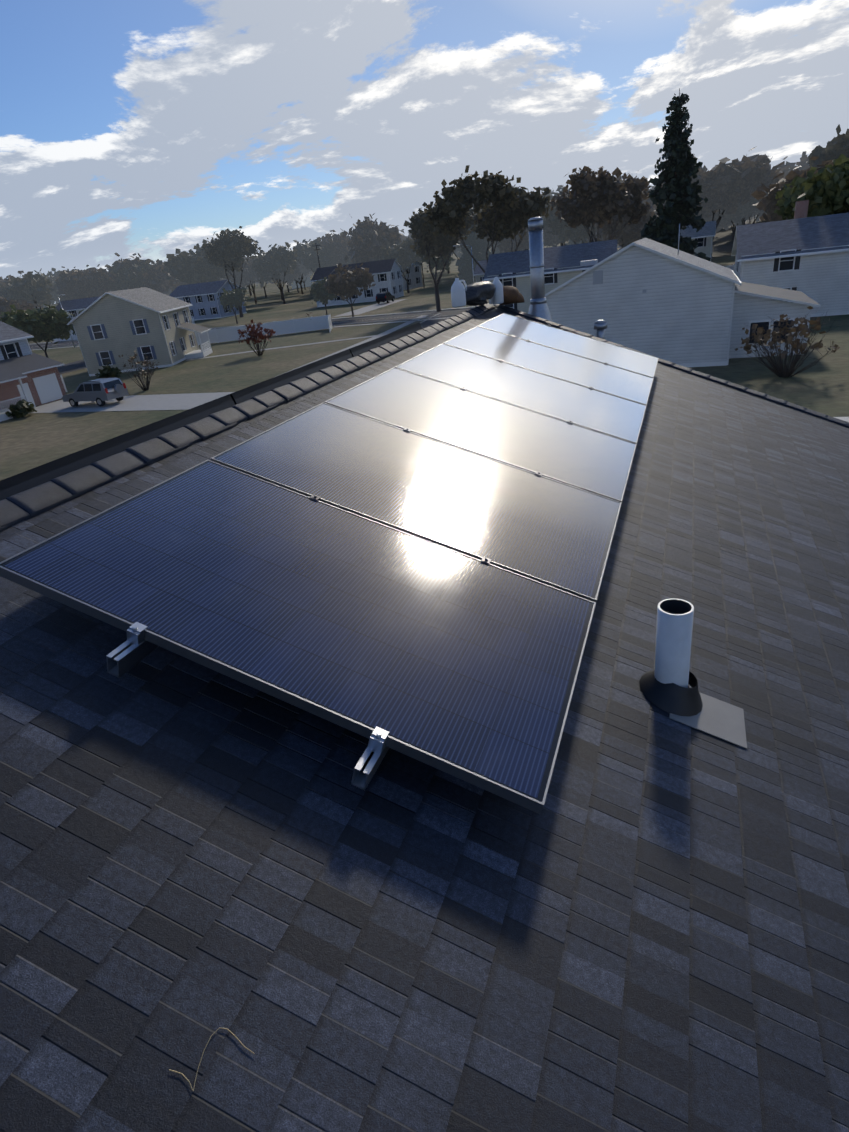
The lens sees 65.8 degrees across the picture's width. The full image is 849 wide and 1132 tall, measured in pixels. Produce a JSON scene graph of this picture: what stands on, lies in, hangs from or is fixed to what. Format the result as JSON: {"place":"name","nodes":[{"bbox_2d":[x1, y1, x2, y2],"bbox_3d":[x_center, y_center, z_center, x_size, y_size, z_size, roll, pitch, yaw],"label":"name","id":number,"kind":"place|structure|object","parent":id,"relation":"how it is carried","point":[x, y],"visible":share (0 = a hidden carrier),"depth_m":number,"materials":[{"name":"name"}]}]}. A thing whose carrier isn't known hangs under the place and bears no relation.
{"place":"outdoors","nodes":[
{"label":"outdoors","id":0,"kind":"place"},
{"bbox_2d":[29,308,471,373],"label":"road","id":1,"kind":"structure","parent":0,"point":[72,366],"depth_m":93.93,"materials":[{"name":"grey asphalt"}]},
{"bbox_2d":[401,261,422,289],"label":"house","id":2,"kind":"structure","parent":0,"point":[415,278],"depth_m":167.93,"materials":[{"name":"white"}]},
{"bbox_2d":[0,304,848,1131],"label":"house roof","id":3,"kind":"structure","parent":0,"point":[640,922],"depth_m":1.57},
{"bbox_2d":[0,322,421,500],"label":"roof edge","id":4,"kind":"object","parent":3,"relation":"on","point":[31,478],"visible":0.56,"depth_m":3.62,"materials":[{"name":"black"}]},
{"bbox_2d":[169,1027,254,1090],"bbox_3d":[-0.380,0.887,1.174,0.074,0.041,0.121,17,34,40],"label":"twig","id":5,"kind":"object","parent":3,"relation":"on","point":[202,1055],"visible":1,"depth_m":1.18,"materials":[{"name":"beige wood"}]},
{"bbox_2d":[0,303,494,531],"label":"ridge caps","id":6,"kind":"object","parent":3,"relation":"on","point":[31,502],"visible":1,"depth_m":3.24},
{"bbox_2d":[466,300,487,305],"bbox_3d":[0.610,-3.245,7.931,0.301,0.152,0.446,-9,25,-4],"label":"dark bag","id":7,"kind":"object","parent":6,"relation":"on","point":[476,303],"visible":0.27,"depth_m":7.77,"materials":[{"name":"black plastic"}]},
{"bbox_2d":[0,460,595,813],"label":"solar panel","id":8,"kind":"object","parent":3,"relation":"on","point":[461,666],"visible":1,"depth_m":2.07,"materials":[{"name":"glass"}]},
{"bbox_2d":[106,325,618,790],"bbox_3d":[0.603,-0.997,4.403,0.800,0.436,6.435,3,27,21],"label":"mounting clamp","id":9,"kind":"object","parent":3,"relation":"on","point":[135,648],"visible":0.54,"depth_m":1.81,"materials":[{"name":"metal"}]},
{"bbox_2d":[210,403,620,602],"bbox_3d":[0.039,-0.380,3.099,1.636,0.599,1.030,3,27,21],"label":"solar panel","id":10,"kind":"object","parent":3,"relation":"on","point":[546,530],"visible":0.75,"depth_m":2.99,"materials":[{"name":"glass"}]},
{"bbox_2d":[451,278,466,307],"bbox_3d":[0.391,-3.091,7.408,0.188,0.300,0.138,-9,26,-5],"label":"jug","id":11,"kind":"object","parent":3,"relation":"on","point":[458,295],"visible":1,"depth_m":7.36,"materials":[{"name":"plastic"}]},
{"bbox_2d":[464,281,494,303],"bbox_3d":[0.577,-3.218,7.716,0.638,0.210,0.292,-26,31,-34],"label":"dark bag","id":12,"kind":"object","parent":3,"relation":"on","point":[479,291],"visible":0.77,"depth_m":7.63,"materials":[{"name":"black plastic"}]},
{"bbox_2d":[324,367,636,502],"bbox_3d":[0.398,-0.843,3.970,1.636,0.599,1.030,3,27,21],"label":"solar panel","id":13,"kind":"object","parent":3,"relation":"on","point":[586,459],"visible":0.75,"depth_m":3.89,"materials":[{"name":"glass"}]},
{"bbox_2d":[491,277,503,303],"bbox_3d":[0.877,-3.347,7.956,0.138,0.300,0.186,-10,26,-6],"label":"jug","id":14,"kind":"object","parent":3,"relation":"on","point":[497,297],"visible":0.9,"depth_m":7.89,"materials":[{"name":"plastic"}]},
{"bbox_2d":[500,286,524,304],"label":"bag leaves","id":15,"kind":"object","parent":3,"relation":"on","point":[511,294],"visible":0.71,"depth_m":8.00,"materials":[{"name":"brown"}]},
{"bbox_2d":[395,343,646,443],"bbox_3d":[0.757,-1.305,4.842,1.636,0.599,1.030,3,27,21],"label":"solar panel","id":16,"kind":"object","parent":3,"relation":"on","point":[585,407],"visible":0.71,"depth_m":4.77,"materials":[{"name":"glass"}]},
{"bbox_2d":[528,217,552,321],"bbox_3d":[1.450,-3.740,8.427,0.394,1.320,0.400,3,27,21],"label":"chimney flue","id":17,"kind":"object","parent":3,"relation":"on","point":[538,306],"visible":0.92,"depth_m":8.34,"materials":[{"name":"silver metal"}]},
{"bbox_2d":[443,326,653,404],"bbox_3d":[1.117,-1.767,5.714,1.636,0.599,1.030,3,27,21],"label":"solar panel","id":18,"kind":"object","parent":3,"relation":"on","point":[588,373],"visible":0.77,"depth_m":5.66,"materials":[{"name":"glass"}]},
{"bbox_2d":[478,313,658,377],"bbox_3d":[1.476,-2.230,6.585,1.636,0.599,1.030,3,27,21],"label":"solar panel","id":19,"kind":"object","parent":3,"relation":"on","point":[584,346],"visible":0.79,"depth_m":6.54,"materials":[{"name":"glass"}]},
{"bbox_2d":[593,320,606,338],"bbox_3d":[2.194,-2.883,8.177,0.170,0.350,0.170,3,27,21],"label":"roof vent","id":20,"kind":"object","parent":3,"relation":"on","point":[600,326],"visible":0.77,"depth_m":8.09,"materials":[{"name":"silver metal"}]},
{"bbox_2d":[494,304,848,427],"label":"hip caps","id":21,"kind":"object","parent":3,"relation":"on","point":[735,386],"visible":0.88,"depth_m":7.17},
{"bbox_2d":[639,598,746,748],"bbox_3d":[0.926,0.344,2.253,0.355,0.443,0.255,3,27,21],"label":"plumbing vent","id":22,"kind":"object","parent":3,"relation":"on","point":[666,681],"visible":1,"depth_m":2.25,"materials":[{"name":"white plastic"}]},
{"bbox_2d":[0,241,848,480],"bbox_3d":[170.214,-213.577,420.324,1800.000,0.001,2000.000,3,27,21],"label":"ground","id":23,"kind":"structure","parent":0,"point":[28,442],"depth_m":55.94,"materials":[{"name":"green plant"}]},
{"bbox_2d":[0,321,33,359],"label":"house","id":24,"kind":"structure","parent":23,"relation":"on","point":[14,342],"depth_m":56.17,"materials":[{"name":"blue"}]},
{"bbox_2d":[0,365,32,421],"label":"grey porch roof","id":25,"kind":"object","parent":24,"relation":"attached to","point":[7,374],"visible":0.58,"depth_m":51.36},
{"bbox_2d":[0,352,65,409],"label":"garage","id":26,"kind":"structure","parent":24,"relation":"attached to","point":[42,383],"depth_m":55.64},
{"bbox_2d":[0,294,39,317],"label":"tree","id":27,"kind":"object","parent":23,"relation":"on","point":[5,303],"visible":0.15,"depth_m":115.40,"materials":[{"name":"green plant"}]},
{"bbox_2d":[3,399,36,417],"bbox_3d":[-31.469,-12.195,51.266,2.375,1.681,2.052,3,27,21],"label":"green bush","id":28,"kind":"object","parent":23,"relation":"on","point":[22,408],"visible":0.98,"depth_m":50.93,"materials":[{"name":"green plant"}]},
{"bbox_2d":[0,271,44,301],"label":"tree","id":29,"kind":"object","parent":23,"relation":"on","point":[4,282],"depth_m":162.02,"materials":[{"name":"green plant"}]},
{"bbox_2d":[0,270,53,307],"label":"tree","id":30,"kind":"object","parent":23,"relation":"on","point":[31,288],"visible":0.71,"depth_m":147.85,"materials":[{"name":"green plant"}]},
{"bbox_2d":[0,303,72,357],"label":"round tree","id":31,"kind":"object","parent":23,"relation":"on","point":[47,324],"visible":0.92,"depth_m":78.89,"materials":[{"name":"green plant"}]},
{"bbox_2d":[34,273,59,308],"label":"tree","id":32,"kind":"object","parent":23,"relation":"on","point":[54,295],"visible":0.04,"depth_m":193.08,"materials":[{"name":"green plant"}]},
{"bbox_2d":[40,268,59,303],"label":"tree","id":33,"kind":"object","parent":23,"relation":"on","point":[54,270],"depth_m":200.44,"materials":[{"name":"green plant"}]},
{"bbox_2d":[48,267,85,300],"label":"tree","id":34,"kind":"object","parent":23,"relation":"on","point":[57,276],"depth_m":197.70,"materials":[{"name":"green plant"}]},
{"bbox_2d":[64,308,85,339],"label":"round tree","id":35,"kind":"object","parent":23,"relation":"on","point":[67,338],"depth_m":85.87,"materials":[{"name":"green plant"}]},
{"bbox_2d":[54,296,100,330],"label":"house","id":36,"kind":"structure","parent":23,"relation":"on","point":[74,307],"depth_m":151.05,"materials":[{"name":"white"}]},
{"bbox_2d":[50,264,110,297],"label":"tree","id":37,"kind":"object","parent":23,"relation":"on","point":[67,274],"visible":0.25,"depth_m":162.31,"materials":[{"name":"green plant"}]},
{"bbox_2d":[57,265,117,299],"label":"tree","id":38,"kind":"object","parent":23,"relation":"on","point":[86,281],"visible":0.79,"depth_m":162.43,"materials":[{"name":"green plant"}]},
{"bbox_2d":[95,362,122,378],"bbox_3d":[-30.810,-19.058,64.390,2.057,1.917,2.891,38,50,56],"label":"green bush","id":39,"kind":"object","parent":23,"relation":"on","point":[107,371],"visible":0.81,"depth_m":64.06,"materials":[{"name":"green plant"}]},
{"bbox_2d":[53,318,194,341],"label":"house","id":40,"kind":"structure","parent":23,"relation":"on","point":[74,336],"depth_m":132.00,"materials":[{"name":"white"}]},
{"bbox_2d":[106,259,151,290],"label":"tree","id":41,"kind":"object","parent":23,"relation":"on","point":[125,279],"visible":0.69,"depth_m":166.94,"materials":[{"name":"green plant"}]},
{"bbox_2d":[67,287,199,375],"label":"beige house","id":42,"kind":"structure","parent":23,"relation":"on","point":[110,326],"depth_m":70.16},
{"bbox_2d":[176,322,212,358],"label":"porch","id":43,"kind":"object","parent":42,"relation":"attached to","point":[205,350],"visible":1,"depth_m":76.31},
{"bbox_2d":[118,350,156,390],"bbox_3d":[-24.448,-16.702,56.172,3.435,3.362,3.788,3,27,21],"label":"bare shrub","id":44,"kind":"object","parent":23,"relation":"on","point":[146,387],"visible":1,"depth_m":56.14,"materials":[{"name":"brown plant"}]},
{"bbox_2d":[105,253,179,293],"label":"tree","id":45,"kind":"object","parent":23,"relation":"on","point":[158,281],"visible":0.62,"depth_m":168.68,"materials":[{"name":"green plant"}]},
{"bbox_2d":[137,355,158,374],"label":"bare shrub","id":46,"kind":"object","parent":23,"relation":"on","point":[143,362],"visible":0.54,"depth_m":65.88,"materials":[{"name":"brown plant"}]},
{"bbox_2d":[163,260,218,284],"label":"tree","id":47,"kind":"object","parent":23,"relation":"on","point":[183,283],"visible":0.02,"depth_m":181.38,"materials":[{"name":"green plant"}]},
{"bbox_2d":[162,239,230,283],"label":"tree","id":48,"kind":"object","parent":23,"relation":"on","point":[190,267],"visible":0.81,"depth_m":160.24,"materials":[{"name":"green plant"}]},
{"bbox_2d":[169,280,246,320],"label":"house","id":49,"kind":"structure","parent":23,"relation":"on","point":[202,300],"depth_m":145.11,"materials":[{"name":"white"}]},
{"bbox_2d":[200,226,261,316],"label":"tall tree","id":50,"kind":"object","parent":23,"relation":"on","point":[228,249],"visible":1,"depth_m":130.86,"materials":[{"name":"green plant"}]},
{"bbox_2d":[216,287,250,323],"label":"tree","id":51,"kind":"object","parent":23,"relation":"on","point":[235,297],"visible":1,"depth_m":118.89,"materials":[{"name":"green plant"}]},
{"bbox_2d":[226,256,260,303],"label":"tree","id":52,"kind":"object","parent":23,"relation":"on","point":[248,275],"visible":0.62,"depth_m":184.71,"materials":[{"name":"green plant"}]},
{"bbox_2d":[29,299,476,412],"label":"driveways","id":53,"kind":"structure","parent":23,"relation":"on","point":[161,402],"depth_m":53.14,"materials":[{"name":"concrete"}]},
{"bbox_2d":[62,377,128,406],"bbox_3d":[-26.262,-13.885,52.238,5.453,1.894,2.421,3,27,21],"label":"silver suv","id":54,"kind":"object","parent":53,"relation":"on","point":[100,391],"visible":1,"depth_m":51.16,"materials":[{"name":"grey paint"}]},
{"bbox_2d":[376,292,394,303],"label":"dark car","id":55,"kind":"object","parent":53,"relation":"on","point":[384,296],"visible":1,"depth_m":124.39,"materials":[{"name":"black paint"}]},
{"bbox_2d":[237,319,275,355],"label":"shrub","id":56,"kind":"object","parent":23,"relation":"on","point":[253,333],"visible":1,"depth_m":69.93,"materials":[{"name":"brown plant"}]},
{"bbox_2d":[195,315,332,344],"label":"white fence","id":57,"kind":"object","parent":23,"relation":"on","point":[311,323],"visible":0.52,"depth_m":90.02,"materials":[{"name":"white"}]},
{"bbox_2d":[251,242,301,303],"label":"tree","id":58,"kind":"object","parent":23,"relation":"on","point":[273,262],"visible":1,"depth_m":164.68,"materials":[{"name":"green plant"}]},
{"bbox_2d":[255,264,301,299],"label":"tree","id":59,"kind":"object","parent":23,"relation":"on","point":[289,279],"visible":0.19,"depth_m":189.34,"materials":[{"name":"green plant"}]},
{"bbox_2d":[282,250,311,293],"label":"tree","id":60,"kind":"object","parent":23,"relation":"on","point":[304,271],"visible":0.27,"depth_m":213.20,"materials":[{"name":"green plant"}]},
{"bbox_2d":[291,250,312,288],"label":"tree","id":61,"kind":"object","parent":23,"relation":"on","point":[308,283],"visible":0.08,"depth_m":284.08,"materials":[{"name":"green plant"}]},
{"bbox_2d":[291,239,336,272],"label":"tree","id":62,"kind":"object","parent":23,"relation":"on","point":[306,252],"visible":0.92,"depth_m":185.12,"materials":[{"name":"green plant"}]},
{"bbox_2d":[309,277,336,314],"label":"tree","id":63,"kind":"object","parent":23,"relation":"on","point":[318,290],"visible":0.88,"depth_m":112.16,"materials":[{"name":"green plant"}]},
{"bbox_2d":[317,230,354,265],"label":"tree","id":64,"kind":"object","parent":23,"relation":"on","point":[336,244],"visible":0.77,"depth_m":187.68,"materials":[{"name":"green plant"}]},
{"bbox_2d":[324,263,375,316],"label":"round tree","id":65,"kind":"object","parent":23,"relation":"on","point":[343,282],"visible":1,"depth_m":101.67,"materials":[{"name":"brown plant"}]},
{"bbox_2d":[311,259,403,306],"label":"house","id":66,"kind":"structure","parent":23,"relation":"on","point":[387,276],"depth_m":136.90,"materials":[{"name":"white"}]},
{"bbox_2d":[341,213,402,263],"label":"tree","id":67,"kind":"object","parent":23,"relation":"on","point":[369,238],"visible":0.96,"depth_m":153.59,"materials":[{"name":"green plant"}]},
{"bbox_2d":[374,237,421,292],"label":"tree","id":68,"kind":"object","parent":23,"relation":"on","point":[403,254],"visible":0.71,"depth_m":144.75,"materials":[{"name":"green plant"}]},
{"bbox_2d":[415,252,455,300],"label":"tree","id":69,"kind":"object","parent":23,"relation":"on","point":[440,266],"visible":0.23,"depth_m":114.12,"materials":[{"name":"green plant"}]},
{"bbox_2d":[403,208,476,311],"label":"tree","id":70,"kind":"object","parent":23,"relation":"on","point":[428,245],"visible":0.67,"depth_m":92.64,"materials":[{"name":"green plant"}]},
{"bbox_2d":[453,243,462,259],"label":"tree","id":71,"kind":"object","parent":23,"relation":"on","point":[459,254],"visible":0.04,"depth_m":206.13,"materials":[{"name":"green plant"}]},
{"bbox_2d":[453,244,475,306],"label":"street light","id":72,"kind":"object","parent":23,"relation":"on","point":[472,260],"visible":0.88,"depth_m":92.09,"materials":[{"name":"silver metal"}]},
{"bbox_2d":[455,224,484,285],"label":"tree","id":73,"kind":"object","parent":23,"relation":"on","point":[464,265],"visible":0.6,"depth_m":148.90,"materials":[{"name":"green plant"}]},
{"bbox_2d":[456,206,495,247],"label":"tree","id":74,"kind":"object","parent":23,"relation":"on","point":[485,238],"depth_m":158.91,"materials":[{"name":"green plant"}]},
{"bbox_2d":[474,260,486,281],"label":"house","id":75,"kind":"structure","parent":23,"relation":"on","point":[479,273],"depth_m":129.19,"materials":[{"name":"beige"}]},
{"bbox_2d":[475,238,490,259],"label":"tree","id":76,"kind":"object","parent":23,"relation":"on","point":[483,249],"visible":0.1,"depth_m":156.88,"materials":[{"name":"green plant"}]},
{"bbox_2d":[421,165,554,272],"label":"tree","id":77,"kind":"object","parent":23,"relation":"on","point":[509,211],"visible":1,"depth_m":75.35,"materials":[{"name":"green plant"}]},
{"bbox_2d":[487,204,528,252],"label":"tree","id":78,"kind":"object","parent":23,"relation":"on","point":[505,245],"visible":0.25,"depth_m":141.80,"materials":[{"name":"green plant"}]},
{"bbox_2d":[483,239,616,312],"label":"house","id":79,"kind":"structure","parent":23,"relation":"on","point":[561,265],"depth_m":69.72,"materials":[{"name":"blue"}]},
{"bbox_2d":[541,207,561,247],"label":"tree","id":80,"kind":"object","parent":23,"relation":"on","point":[550,239],"visible":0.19,"depth_m":156.66,"materials":[{"name":"green plant"}]},
{"bbox_2d":[541,185,571,238],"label":"tree","id":81,"kind":"object","parent":23,"relation":"on","point":[554,193],"depth_m":171.79,"materials":[{"name":"green plant"}]},
{"bbox_2d":[543,193,597,243],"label":"tree","id":82,"kind":"object","parent":23,"relation":"on","point":[567,233],"visible":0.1,"depth_m":130.89,"materials":[{"name":"green plant"}]},
{"bbox_2d":[565,238,588,244],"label":"tree","id":83,"kind":"object","parent":23,"relation":"on","point":[571,243],"depth_m":173.30,"materials":[{"name":"green plant"}]},
{"bbox_2d":[550,166,650,241],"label":"tree","id":84,"kind":"object","parent":23,"relation":"on","point":[600,199],"visible":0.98,"depth_m":75.92,"materials":[{"name":"green plant"}]},
{"bbox_2d":[586,173,650,244],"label":"tree","id":85,"kind":"object","parent":23,"relation":"on","point":[642,203],"depth_m":142.76,"materials":[{"name":"green plant"}]},
{"bbox_2d":[594,205,655,249],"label":"tree","id":86,"kind":"object","parent":23,"relation":"on","point":[627,235],"visible":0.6,"depth_m":100.02,"materials":[{"name":"green plant"}]},
{"bbox_2d":[545,238,741,366],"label":"house","id":87,"kind":"structure","parent":23,"relation":"on","point":[679,311],"depth_m":39.19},
{"bbox_2d":[727,282,820,358],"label":"house","id":88,"kind":"structure","parent":87,"relation":"attached to","point":[750,311],"depth_m":39.47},
{"bbox_2d":[618,221,715,261],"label":"house","id":89,"kind":"structure","parent":23,"relation":"on","point":[705,235],"depth_m":111.67,"materials":[{"name":"beige"}]},
{"bbox_2d":[640,88,710,260],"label":"tall conifer","id":90,"kind":"object","parent":23,"relation":"on","point":[678,191],"visible":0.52,"depth_m":65.98,"materials":[{"name":"green plant"}]},
{"bbox_2d":[703,216,727,231],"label":"tree","id":91,"kind":"object","parent":23,"relation":"on","point":[719,227],"visible":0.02,"depth_m":142.36,"materials":[{"name":"green plant"}]},
{"bbox_2d":[643,146,787,228],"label":"tree","id":92,"kind":"object","parent":23,"relation":"on","point":[729,187],"visible":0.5,"depth_m":119.11,"materials":[{"name":"green plant"}]},
{"bbox_2d":[707,209,736,227],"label":"tree","id":93,"kind":"object","parent":23,"relation":"on","point":[725,223],"depth_m":140.82,"materials":[{"name":"green plant"}]},
{"bbox_2d":[729,223,736,239],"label":"tree","id":94,"kind":"object","parent":23,"relation":"on","point":[733,230],"depth_m":173.54,"materials":[{"name":"green plant"}]},
{"bbox_2d":[718,192,767,228],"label":"tree","id":95,"kind":"object","parent":23,"relation":"on","point":[744,211],"visible":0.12,"depth_m":137.61,"materials":[{"name":"green plant"}]},
{"bbox_2d":[724,176,785,229],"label":"tree","id":96,"kind":"object","parent":23,"relation":"on","point":[758,214],"visible":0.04,"depth_m":145.40,"materials":[{"name":"green plant"}]},
{"bbox_2d":[735,306,842,377],"bbox_3d":[18.823,-11.421,33.882,5.038,3.408,4.948,3,27,21],"label":"shrub","id":97,"kind":"object","parent":23,"relation":"on","point":[797,345],"visible":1,"depth_m":33.96,"materials":[{"name":"brown plant"}]},
{"bbox_2d":[766,149,813,214],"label":"tree","id":98,"kind":"object","parent":23,"relation":"on","point":[802,164],"depth_m":156.80,"materials":[{"name":"green plant"}]},
{"bbox_2d":[751,156,833,221],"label":"tree","id":99,"kind":"object","parent":23,"relation":"on","point":[769,201],"visible":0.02,"depth_m":74.67,"materials":[{"name":"green plant"}]},
{"bbox_2d":[774,154,848,219],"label":"tree","id":100,"kind":"object","parent":23,"relation":"on","point":[824,191],"visible":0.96,"depth_m":55.20,"materials":[{"name":"green plant"}]},
{"bbox_2d":[806,124,848,171],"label":"tree","id":101,"kind":"object","parent":23,"relation":"on","point":[836,147],"visible":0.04,"depth_m":88.02,"materials":[{"name":"green plant"}]},
{"bbox_2d":[0,0,848,303],"label":"sky","id":102,"kind":"structure","parent":0,"point":[151,129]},
{"bbox_2d":[580,224,679,292],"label":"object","id":103,"kind":"object","parent":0,"point":[597,277],"visible":1,"depth_m":39.56,"materials":[{"name":"grey"}]},
{"bbox_2d":[724,264,734,271],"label":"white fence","id":104,"kind":"object","parent":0,"point":[731,267],"visible":0.04,"depth_m":89.16,"materials":[{"name":"white"}]},
{"bbox_2d":[712,215,772,257],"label":"hill","id":105,"kind":"structure","parent":0,"point":[723,241],"depth_m":175.03,"materials":[{"name":"grey"}]},
{"bbox_2d":[731,200,848,316],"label":"house","id":106,"kind":"structure","parent":0,"point":[801,251],"depth_m":51.59,"materials":[{"name":"white"}]},
{"bbox_2d":[834,417,848,421],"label":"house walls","id":107,"kind":"structure","parent":0,"point":[844,418],"depth_m":9.01,"materials":[{"name":"white"}]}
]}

